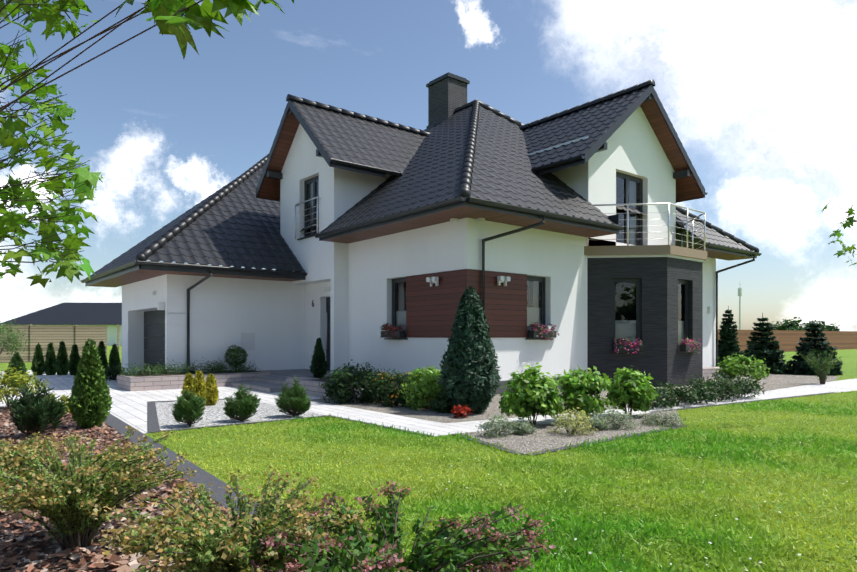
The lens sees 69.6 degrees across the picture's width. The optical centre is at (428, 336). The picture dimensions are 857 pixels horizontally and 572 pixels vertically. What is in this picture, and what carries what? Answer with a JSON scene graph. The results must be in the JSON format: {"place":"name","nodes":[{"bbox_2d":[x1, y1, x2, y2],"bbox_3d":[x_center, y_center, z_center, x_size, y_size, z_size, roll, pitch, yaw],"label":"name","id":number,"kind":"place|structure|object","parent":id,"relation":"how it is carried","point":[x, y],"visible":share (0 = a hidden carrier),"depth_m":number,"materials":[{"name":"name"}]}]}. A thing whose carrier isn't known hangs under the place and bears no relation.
{"place":"outdoors","nodes":[
{"label":"outdoors","id":0,"kind":"place"},
{"bbox_2d":[0,370,70,406],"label":"drive paving","id":1,"kind":"structure","parent":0,"point":[59,389],"depth_m":15.59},
{"bbox_2d":[0,316,29,355],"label":"willow bush","id":2,"kind":"object","parent":1,"relation":"on","point":[9,338],"visible":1,"depth_m":21.23,"materials":[{"name":"green plant"}]},
{"bbox_2d":[3,352,26,387],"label":"thuja","id":3,"kind":"object","parent":1,"relation":"on","point":[16,361],"visible":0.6,"depth_m":15.50,"materials":[{"name":"green plant"}]},
{"bbox_2d":[31,342,44,374],"bbox_3d":[-13.034,0.794,20.597,0.462,1.181,0.461,0,0,-13],"label":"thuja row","id":4,"kind":"object","parent":1,"relation":"on","point":[37,361],"visible":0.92,"depth_m":20.51,"materials":[{"name":"green plant"}]},
{"bbox_2d":[48,325,121,345],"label":"neighbour walls","id":5,"kind":"structure","parent":0,"point":[111,335],"depth_m":86.50,"materials":[{"name":"paint"}]},
{"bbox_2d":[2,303,121,324],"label":"neighbour roof","id":6,"kind":"structure","parent":5,"relation":"on","point":[85,314],"depth_m":87.60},
{"bbox_2d":[45,370,375,433],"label":"paving","id":7,"kind":"structure","parent":0,"point":[129,408],"depth_m":12.44,"materials":[{"name":"concrete"}]},
{"bbox_2d":[42,342,56,374],"bbox_3d":[-12.629,0.782,20.611,0.495,1.194,0.456,0,0,-39],"label":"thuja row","id":8,"kind":"object","parent":7,"relation":"on","point":[50,361],"visible":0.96,"depth_m":20.52,"materials":[{"name":"green plant"}]},
{"bbox_2d":[54,340,68,374],"bbox_3d":[-12.268,0.758,20.615,0.496,1.253,0.462,0,0,-26],"label":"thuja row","id":9,"kind":"object","parent":7,"relation":"on","point":[62,362],"visible":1,"depth_m":20.54,"materials":[{"name":"green plant"}]},
{"bbox_2d":[67,344,79,374],"bbox_3d":[-11.847,0.813,20.632,0.490,1.142,0.466,0,0,-39],"label":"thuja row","id":10,"kind":"object","parent":7,"relation":"on","point":[74,356],"visible":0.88,"depth_m":20.54,"materials":[{"name":"green plant"}]},
{"bbox_2d":[97,340,108,370],"bbox_3d":[-10.976,0.766,20.665,0.470,1.265,0.460,0,0,-39],"label":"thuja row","id":11,"kind":"object","parent":7,"relation":"on","point":[101,346],"visible":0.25,"depth_m":20.62,"materials":[{"name":"green plant"}]},
{"bbox_2d":[102,364,125,380],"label":"shrub","id":12,"kind":"object","parent":7,"relation":"on","point":[109,371],"visible":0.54,"depth_m":18.11,"materials":[{"name":"green plant"}]},
{"bbox_2d":[108,344,121,367],"bbox_3d":[-10.537,0.810,20.684,0.455,1.149,0.476,0,0,-39],"label":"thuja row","id":13,"kind":"object","parent":7,"relation":"on","point":[114,358],"visible":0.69,"depth_m":20.61,"materials":[{"name":"green plant"}]},
{"bbox_2d":[147,401,159,431],"bbox_3d":[-4.588,1.288,10.242,0.155,0.001,4.327,0,0,-25],"label":"paving strip","id":14,"kind":"object","parent":7,"relation":"on","point":[152,422],"visible":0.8,"depth_m":9.65,"materials":[{"name":"concrete"}]},
{"bbox_2d":[155,399,324,430],"bbox_3d":[-3.856,1.292,10.706,2.630,0.001,3.950,0,0,-39],"label":"white gravel bed","id":15,"kind":"object","parent":7,"relation":"on","point":[214,415],"visible":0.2,"depth_m":9.93,"materials":[{"name":"gravel"}]},
{"bbox_2d":[180,373,193,395],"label":"golden thuja","id":16,"kind":"object","parent":15,"relation":"on","point":[188,380],"visible":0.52,"depth_m":11.57,"materials":[{"name":"yellow plant"}]},
{"bbox_2d":[171,389,206,425],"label":"young pine","id":17,"kind":"object","parent":15,"relation":"on","point":[189,409],"visible":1,"depth_m":8.73,"materials":[{"name":"green plant"}]},
{"bbox_2d":[191,369,207,406],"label":"golden thuja","id":18,"kind":"object","parent":15,"relation":"on","point":[199,386],"visible":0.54,"depth_m":11.29,"materials":[{"name":"yellow plant"}]},
{"bbox_2d":[206,373,218,405],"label":"golden thuja","id":19,"kind":"object","parent":15,"relation":"on","point":[212,396],"visible":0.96,"depth_m":11.48,"materials":[{"name":"yellow plant"}]},
{"bbox_2d":[223,382,260,420],"bbox_3d":[-2.844,0.994,9.360,0.541,0.612,0.555,0,0,10],"label":"young pine","id":20,"kind":"object","parent":15,"relation":"on","point":[243,405],"visible":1,"depth_m":9.27,"materials":[{"name":"green plant"}]},
{"bbox_2d":[274,377,312,416],"bbox_3d":[-2.159,0.965,9.887,0.623,0.671,0.623,0,0,-39],"label":"young pine","id":21,"kind":"object","parent":15,"relation":"on","point":[294,400],"visible":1,"depth_m":9.81,"materials":[{"name":"green plant"}]},
{"bbox_2d":[126,370,396,381],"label":"planter soil","id":22,"kind":"structure","parent":0,"point":[319,379],"depth_m":15.56,"materials":[{"name":"soil"}]},
{"bbox_2d":[114,361,170,375],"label":"low plants","id":23,"kind":"object","parent":22,"relation":"on","point":[142,372],"visible":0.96,"depth_m":15.10,"materials":[{"name":"green plant"}]},
{"bbox_2d":[144,358,192,374],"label":"plants","id":24,"kind":"object","parent":22,"relation":"on","point":[162,370],"visible":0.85,"depth_m":15.76,"materials":[{"name":"green plant"}]},
{"bbox_2d":[171,360,215,373],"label":"plants","id":25,"kind":"object","parent":22,"relation":"on","point":[190,370],"visible":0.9,"depth_m":16.00,"materials":[{"name":"green plant"}]},
{"bbox_2d":[202,357,233,372],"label":"plants","id":26,"kind":"object","parent":22,"relation":"on","point":[218,369],"visible":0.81,"depth_m":16.45,"materials":[{"name":"green plant"}]},
{"bbox_2d":[224,345,247,367],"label":"globe shrub","id":27,"kind":"object","parent":22,"relation":"on","point":[234,356],"visible":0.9,"depth_m":16.73,"materials":[{"name":"green plant"}]},
{"bbox_2d":[219,359,258,371],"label":"plants","id":28,"kind":"object","parent":22,"relation":"on","point":[244,368],"visible":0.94,"depth_m":16.71,"materials":[{"name":"green plant"}]},
{"bbox_2d":[309,337,328,377],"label":"thuja","id":29,"kind":"object","parent":22,"relation":"on","point":[319,361],"visible":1,"depth_m":15.04,"materials":[{"name":"green plant"}]},
{"bbox_2d":[336,412,444,435],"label":"path","id":30,"kind":"structure","parent":0,"point":[413,424],"depth_m":9.37,"materials":[{"name":"concrete"}]},
{"bbox_2d":[0,346,856,571],"bbox_3d":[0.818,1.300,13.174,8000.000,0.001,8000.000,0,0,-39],"label":"lawn","id":31,"kind":"structure","parent":0,"point":[848,358],"depth_m":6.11,"materials":[{"name":"plant"}]},
{"bbox_2d":[0,324,118,362],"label":"fence","id":32,"kind":"object","parent":31,"relation":"on","point":[45,335],"visible":0.6,"depth_m":31.57,"materials":[{"name":"wood"}]},
{"bbox_2d":[0,405,305,571],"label":"mulch bed","id":33,"kind":"object","parent":31,"relation":"on","point":[50,548],"depth_m":4.20,"materials":[{"name":"wood"}]},
{"bbox_2d":[0,367,49,408],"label":"yellow spirea","id":34,"kind":"object","parent":33,"relation":"on","point":[19,378],"visible":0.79,"depth_m":10.97,"materials":[{"name":"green plant"}]},
{"bbox_2d":[0,432,68,485],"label":"feathery shrub","id":35,"kind":"object","parent":33,"relation":"on","point":[3,444],"visible":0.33,"depth_m":5.41,"materials":[{"name":"green plant"}]},
{"bbox_2d":[6,378,66,435],"bbox_3d":[-4.979,0.909,7.857,0.690,0.782,0.696,0,0,-39],"label":"mugo pine","id":36,"kind":"object","parent":33,"relation":"on","point":[35,412],"visible":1,"depth_m":7.74,"materials":[{"name":"green plant"}]},
{"bbox_2d":[49,393,69,414],"bbox_3d":[-6.086,1.107,9.946,0.575,0.395,0.650,0,0,-39],"label":"yellow spirea","id":37,"kind":"object","parent":33,"relation":"on","point":[64,398],"visible":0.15,"depth_m":9.96,"materials":[{"name":"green plant"}]},
{"bbox_2d":[67,338,112,428],"bbox_3d":[-4.816,0.695,8.766,0.564,1.343,0.584,0,0,6],"label":"tall thuja","id":38,"kind":"object","parent":33,"relation":"on","point":[90,402],"visible":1,"depth_m":8.65,"materials":[{"name":"green plant"}]},
{"bbox_2d":[0,425,198,550],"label":"feathery shrub","id":39,"kind":"object","parent":33,"relation":"on","point":[60,500],"visible":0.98,"depth_m":3.69,"materials":[{"name":"green plant"}]},
{"bbox_2d":[0,0,293,287],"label":"tree","id":40,"kind":"object","parent":33,"relation":"on","point":[167,18],"visible":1,"depth_m":2.21,"materials":[{"name":"green plant"}]},
{"bbox_2d":[87,465,377,571],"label":"feathery shrub","id":41,"kind":"object","parent":33,"relation":"on","point":[194,542],"visible":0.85,"depth_m":2.71,"materials":[{"name":"green plant"}]},
{"bbox_2d":[249,480,560,571],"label":"spirea","id":42,"kind":"object","parent":33,"relation":"on","point":[463,547],"visible":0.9,"depth_m":2.65,"materials":[{"name":"green plant"}]},
{"bbox_2d":[104,414,318,558],"bbox_3d":[6.117,1.292,-5.700,0.250,0.001,44.078,0,0,-36],"label":"border strip","id":43,"kind":"object","parent":31,"relation":"on","point":[204,477],"depth_m":6.02,"materials":[{"name":"concrete"}]},
{"bbox_2d":[117,370,401,397],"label":"planter walls","id":44,"kind":"structure","parent":31,"relation":"on","point":[134,383],"depth_m":14.94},
{"bbox_2d":[230,369,362,392],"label":"entrance steps","id":45,"kind":"structure","parent":31,"relation":"on","point":[273,388],"depth_m":15.83,"materials":[{"name":"grey stone"}]},
{"bbox_2d":[122,106,715,380],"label":"house walls","id":46,"kind":"structure","parent":31,"relation":"on","point":[284,322],"depth_m":16.71,"materials":[{"name":"paint"}]},
{"bbox_2d":[144,310,164,373],"bbox_3d":[-7.894,0.245,18.277,0.030,2.070,3.940,0,0,-39],"label":"garage door","id":47,"kind":"structure","parent":46,"relation":"attached to","point":[154,327],"depth_m":18.86,"materials":[{"name":"grey"}]},
{"bbox_2d":[242,333,254,349],"bbox_3d":[-5.177,0.150,17.712,0.400,0.500,0.020,0,0,-39],"label":"meter box","id":48,"kind":"object","parent":46,"relation":"attached to","point":[248,341],"visible":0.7,"depth_m":17.70,"materials":[{"name":"white"}]},
{"bbox_2d":[89,109,466,286],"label":"soffit","id":49,"kind":"structure","parent":46,"relation":"attached to","point":[269,188],"depth_m":17.90,"materials":[{"name":"wood"}]},
{"bbox_2d":[80,72,761,368],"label":"gutter fascia","id":50,"kind":"structure","parent":46,"relation":"attached to","point":[600,144],"depth_m":15.92,"materials":[{"name":"grey"}]},
{"bbox_2d":[356,197,742,249],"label":"roof slopes","id":51,"kind":"structure","parent":50,"relation":"on","point":[695,240],"depth_m":21.01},
{"bbox_2d":[85,84,754,278],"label":"roof tiles","id":52,"kind":"object","parent":51,"relation":"on","point":[238,226],"visible":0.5,"depth_m":17.14,"materials":[{"name":"tile"}]},
{"bbox_2d":[428,77,466,124],"bbox_3d":[0.691,-7.660,22.145,0.900,2.720,1.100,0,0,-39],"label":"chimney","id":53,"kind":"object","parent":52,"relation":"on","point":[447,96],"visible":0.47,"depth_m":21.76,"materials":[{"name":"brick"}]},
{"bbox_2d":[135,79,758,260],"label":"ridge caps","id":54,"kind":"object","parent":51,"relation":"on","point":[463,190],"visible":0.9,"depth_m":18.15,"materials":[{"name":"tile"}]},
{"bbox_2d":[152,218,711,312],"bbox_3d":[1.112,-1.620,15.888,17.018,1.840,5.330,0,0,-9],"label":"wall lamp","id":55,"kind":"object","parent":46,"relation":"attached to","point":[431,280],"visible":0.98,"depth_m":13.80,"materials":[{"name":"white"}]},
{"bbox_2d":[134,94,750,281],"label":"soffit","id":56,"kind":"structure","parent":46,"relation":"attached to","point":[687,188],"depth_m":17.29,"materials":[{"name":"wood"}]},
{"bbox_2d":[406,269,526,337],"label":"wood cladding","id":57,"kind":"structure","parent":46,"relation":"attached to","point":[431,312],"depth_m":13.92,"materials":[{"name":"wood"}]},
{"bbox_2d":[304,171,692,369],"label":"window frames","id":58,"kind":"structure","parent":46,"relation":"attached to","point":[626,177],"depth_m":16.48,"materials":[{"name":"plastic"}]},
{"bbox_2d":[308,178,683,320],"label":"window interiors","id":59,"kind":"object","parent":58,"relation":"attached to","point":[622,293],"depth_m":16.45,"materials":[{"name":"black"}]},
{"bbox_2d":[310,177,635,310],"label":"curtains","id":60,"kind":"object","parent":59,"relation":"attached to","point":[631,236],"depth_m":17.62,"materials":[{"name":"grey fabric"}]},
{"bbox_2d":[307,177,684,344],"bbox_3d":[1.878,-1.867,16.346,11.038,5.335,3.590,0,0,1],"label":"window glass","id":61,"kind":"object","parent":58,"relation":"in","point":[538,281],"visible":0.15,"depth_m":16.30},
{"bbox_2d":[396,307,683,346],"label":"curtain","id":62,"kind":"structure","parent":58,"relation":"attached to","point":[532,310],"depth_m":15.90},
{"bbox_2d":[381,331,699,351],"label":"flower boxes","id":63,"kind":"object","parent":58,"relation":"attached to","point":[401,334],"visible":0.85,"depth_m":15.27,"materials":[{"name":"grey"}]},
{"bbox_2d":[380,322,404,339],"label":"window flowers","id":64,"kind":"object","parent":63,"relation":"on","point":[392,328],"depth_m":15.02,"materials":[{"name":"pink plant"}]},
{"bbox_2d":[530,322,558,340],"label":"window flowers","id":65,"kind":"object","parent":63,"relation":"on","point":[539,327],"depth_m":14.45,"materials":[{"name":"pink plant"}]},
{"bbox_2d":[614,337,642,354],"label":"flowers","id":66,"kind":"object","parent":63,"relation":"on","point":[620,340],"visible":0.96,"depth_m":15.54,"materials":[{"name":"pink plant"}]},
{"bbox_2d":[678,336,700,353],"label":"flowers","id":67,"kind":"object","parent":63,"relation":"on","point":[691,342],"visible":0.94,"depth_m":15.96,"materials":[{"name":"pink plant"}]},
{"bbox_2d":[295,197,705,349],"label":"balcony railings","id":68,"kind":"object","parent":46,"relation":"attached to","point":[668,225],"visible":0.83,"depth_m":16.02,"materials":[{"name":"metal"}]},
{"bbox_2d":[409,526,538,571],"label":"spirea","id":69,"kind":"object","parent":31,"relation":"on","point":[511,558],"visible":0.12,"depth_m":2.66,"materials":[{"name":"green plant"}]},
{"bbox_2d":[455,433,523,453],"bbox_3d":[0.680,1.288,7.440,0.100,0.001,1.580,0,0,-25],"label":"bed edge","id":70,"kind":"object","parent":31,"relation":"on","point":[511,451],"visible":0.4,"depth_m":7.20,"materials":[{"name":"stone"}]},
{"bbox_2d":[462,410,679,453],"bbox_3d":[2.549,1.292,8.957,5.098,0.001,1.561,0,0,-39],"label":"bed","id":71,"kind":"object","parent":31,"relation":"on","point":[541,438],"visible":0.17,"depth_m":7.94,"materials":[{"name":"gravel"}]},
{"bbox_2d":[471,411,515,438],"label":"grey perennial","id":72,"kind":"object","parent":71,"relation":"on","point":[493,429],"visible":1,"depth_m":7.94,"materials":[{"name":"green plant"}]},
{"bbox_2d":[511,418,537,434],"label":"grey perennial","id":73,"kind":"object","parent":71,"relation":"on","point":[523,427],"visible":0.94,"depth_m":8.09,"materials":[{"name":"green plant"}]},
{"bbox_2d":[498,362,564,424],"bbox_3d":[1.530,0.844,8.966,1.109,0.920,0.981,0,0,-39],"label":"shrub","id":74,"kind":"object","parent":71,"relation":"on","point":[533,393],"visible":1,"depth_m":8.76,"materials":[{"name":"green plant"}]},
{"bbox_2d":[545,407,602,434],"bbox_3d":[1.909,1.107,8.176,0.676,0.408,0.740,0,0,-39],"label":"shrub","id":75,"kind":"object","parent":71,"relation":"on","point":[567,424],"visible":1,"depth_m":8.07,"materials":[{"name":"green plant"}]},
{"bbox_2d":[554,366,615,422],"bbox_3d":[2.325,0.868,9.300,0.950,0.868,0.825,0,0,-39],"label":"hydrangea","id":76,"kind":"object","parent":71,"relation":"on","point":[577,387],"visible":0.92,"depth_m":9.09,"materials":[{"name":"green plant"}]},
{"bbox_2d":[583,415,611,430],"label":"grey perennial","id":77,"kind":"object","parent":71,"relation":"on","point":[601,423],"visible":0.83,"depth_m":8.44,"materials":[{"name":"green plant"}]},
{"bbox_2d":[593,405,640,429],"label":"grey perennial","id":78,"kind":"object","parent":71,"relation":"on","point":[616,426],"visible":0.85,"depth_m":8.56,"materials":[{"name":"green plant"}]},
{"bbox_2d":[602,365,659,415],"bbox_3d":[3.263,0.888,9.950,0.865,0.829,0.880,0,0,-39],"label":"hydrangea","id":79,"kind":"object","parent":71,"relation":"on","point":[634,391],"visible":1,"depth_m":9.77,"materials":[{"name":"green plant"}]},
{"bbox_2d":[637,404,685,427],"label":"grey perennial","id":80,"kind":"object","parent":71,"relation":"on","point":[653,420],"visible":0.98,"depth_m":8.91,"materials":[{"name":"green plant"}]},
{"bbox_2d":[309,374,838,422],"bbox_3d":[5.708,1.292,15.914,16.950,0.001,5.100,0,0,-39],"label":"bed","id":81,"kind":"object","parent":31,"relation":"on","point":[775,381],"visible":0.3,"depth_m":11.50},
{"bbox_2d":[318,359,390,403],"bbox_3d":[-1.373,0.888,12.166,1.470,0.870,1.401,0,0,-39],"label":"dark shrub","id":82,"kind":"object","parent":81,"relation":"on","point":[363,380],"visible":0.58,"depth_m":11.87,"materials":[{"name":"green plant"}]},
{"bbox_2d":[361,374,394,402],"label":"dark shrub","id":83,"kind":"object","parent":81,"relation":"on","point":[374,396],"visible":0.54,"depth_m":11.70,"materials":[{"name":"green plant"}]},
{"bbox_2d":[369,369,414,406],"bbox_3d":[-0.584,0.954,11.600,1.073,0.727,1.151,0,0,-39],"label":"bush","id":84,"kind":"object","parent":81,"relation":"on","point":[395,398],"visible":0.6,"depth_m":11.35,"materials":[{"name":"green plant"}]},
{"bbox_2d":[398,365,442,410],"bbox_3d":[-0.003,0.915,10.989,0.990,0.820,0.991,0,0,-39],"label":"light shrub","id":85,"kind":"object","parent":81,"relation":"on","point":[423,389],"visible":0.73,"depth_m":10.72,"materials":[{"name":"green plant"}]},
{"bbox_2d":[429,385,453,412],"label":"dark shrub","id":86,"kind":"object","parent":81,"relation":"on","point":[444,404],"visible":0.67,"depth_m":10.39,"materials":[{"name":"green plant"}]},
{"bbox_2d":[453,405,472,417],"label":"flowers","id":87,"kind":"object","parent":81,"relation":"on","point":[458,411],"visible":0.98,"depth_m":9.75,"materials":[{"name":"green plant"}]},
{"bbox_2d":[439,286,500,413],"bbox_3d":[0.716,0.259,10.435,1.105,2.241,1.095,0,0,-39],"label":"conifer","id":88,"kind":"object","parent":81,"relation":"on","point":[470,377],"visible":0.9,"depth_m":10.17,"materials":[{"name":"green plant"}]},
{"bbox_2d":[587,257,702,386],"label":"bay stone walls","id":89,"kind":"structure","parent":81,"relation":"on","point":[661,359],"depth_m":15.76,"materials":[{"name":"stone"}]},
{"bbox_2d":[584,245,706,260],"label":"balcony slab","id":90,"kind":"structure","parent":89,"relation":"on","point":[648,250],"depth_m":15.65,"materials":[{"name":"concrete"}]},
{"bbox_2d":[587,254,703,262],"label":"bay trim","id":91,"kind":"structure","parent":89,"relation":"on","point":[625,256],"depth_m":15.73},
{"bbox_2d":[650,382,684,408],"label":"hedge","id":92,"kind":"object","parent":81,"relation":"on","point":[662,397],"visible":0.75,"depth_m":10.98,"materials":[{"name":"green plant"}]},
{"bbox_2d":[650,380,701,405],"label":"hedge","id":93,"kind":"object","parent":81,"relation":"on","point":[686,394],"visible":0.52,"depth_m":11.44,"materials":[{"name":"green plant"}]},
{"bbox_2d":[673,374,724,403],"bbox_3d":[5.278,1.027,11.952,1.032,0.560,0.903,0,0,-39],"label":"hedge","id":94,"kind":"object","parent":81,"relation":"on","point":[706,394],"visible":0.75,"depth_m":11.76,"materials":[{"name":"green plant"}]},
{"bbox_2d":[703,367,727,380],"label":"wall","id":95,"kind":"structure","parent":81,"relation":"on","point":[707,371],"depth_m":18.18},
{"bbox_2d":[700,373,744,401],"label":"hedge","id":96,"kind":"object","parent":81,"relation":"on","point":[726,390],"visible":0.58,"depth_m":12.32,"materials":[{"name":"green plant"}]},
{"bbox_2d":[717,373,765,397],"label":"hedge","id":97,"kind":"object","parent":81,"relation":"on","point":[749,387],"visible":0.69,"depth_m":12.74,"materials":[{"name":"green plant"}]},
{"bbox_2d":[716,354,769,380],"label":"bush","id":98,"kind":"object","parent":81,"relation":"on","point":[733,366],"visible":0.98,"depth_m":16.16,"materials":[{"name":"green plant"}]},
{"bbox_2d":[799,350,841,383],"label":"shrub","id":99,"kind":"object","parent":81,"relation":"on","point":[822,379],"visible":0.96,"depth_m":16.61,"materials":[{"name":"green plant"}]},
{"bbox_2d":[528,425,685,454],"bbox_3d":[2.403,1.288,7.805,3.419,0.001,0.100,0,0,-40],"label":"bed edge","id":100,"kind":"object","parent":31,"relation":"on","point":[566,447],"visible":0.6,"depth_m":7.47,"materials":[{"name":"stone"}]},
{"bbox_2d":[718,306,743,365],"bbox_3d":[12.388,0.040,25.451,1.250,2.611,1.202,0,0,-39],"label":"spruce","id":101,"kind":"object","parent":31,"relation":"on","point":[728,345],"visible":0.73,"depth_m":25.26,"materials":[{"name":"green plant"}]},
{"bbox_2d":[741,313,790,373],"bbox_3d":[11.735,0.271,21.691,1.685,2.209,1.793,0,0,-39],"label":"spruce","id":102,"kind":"object","parent":31,"relation":"on","point":[762,346],"visible":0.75,"depth_m":21.41,"materials":[{"name":"green plant"}]},
{"bbox_2d":[718,329,856,351],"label":"fence","id":103,"kind":"object","parent":31,"relation":"on","point":[788,340],"depth_m":53.16,"materials":[{"name":"wood"}]},
{"bbox_2d":[769,317,807,330],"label":"tree","id":104,"kind":"object","parent":31,"relation":"on","point":[789,325],"visible":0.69,"depth_m":291.08,"materials":[{"name":"green plant"}]},
{"bbox_2d":[787,322,843,375],"bbox_3d":[13.135,0.385,20.910,1.536,2.009,1.550,0,0,-39],"label":"spruce","id":105,"kind":"object","parent":31,"relation":"on","point":[799,366],"visible":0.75,"depth_m":20.64,"materials":[{"name":"green plant"}]},
{"bbox_2d":[801,320,842,330],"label":"tree","id":106,"kind":"object","parent":31,"relation":"on","point":[826,327],"visible":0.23,"depth_m":294.30,"materials":[{"name":"green plant"}]},
{"bbox_2d":[0,0,856,330],"label":"sky","id":107,"kind":"structure","parent":0,"point":[760,96],"materials":[{"name":"blue"}]},
{"bbox_2d":[364,374,561,393],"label":"house plinth","id":108,"kind":"structure","parent":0,"point":[500,390],"depth_m":13.88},
{"bbox_2d":[435,379,856,435],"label":"path","id":109,"kind":"structure","parent":0,"point":[798,391],"depth_m":12.24,"materials":[{"name":"concrete"}]},
{"bbox_2d":[650,392,834,411],"bbox_3d":[6.568,1.288,12.342,6.710,0.001,0.080,0,0,-34],"label":"path edge","id":110,"kind":"object","parent":109,"relation":"on","point":[740,402],"visible":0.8,"depth_m":11.99,"materials":[{"name":"concrete"}]},
{"bbox_2d":[738,287,741,329],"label":"cell tower","id":111,"kind":"structure","parent":0,"point":[739,291],"depth_m":484.09,"materials":[{"name":"white"}]},
{"bbox_2d":[821,203,856,265],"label":"branch","id":112,"kind":"object","parent":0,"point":[848,223],"visible":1,"depth_m":8.95,"materials":[{"name":"green plant"}]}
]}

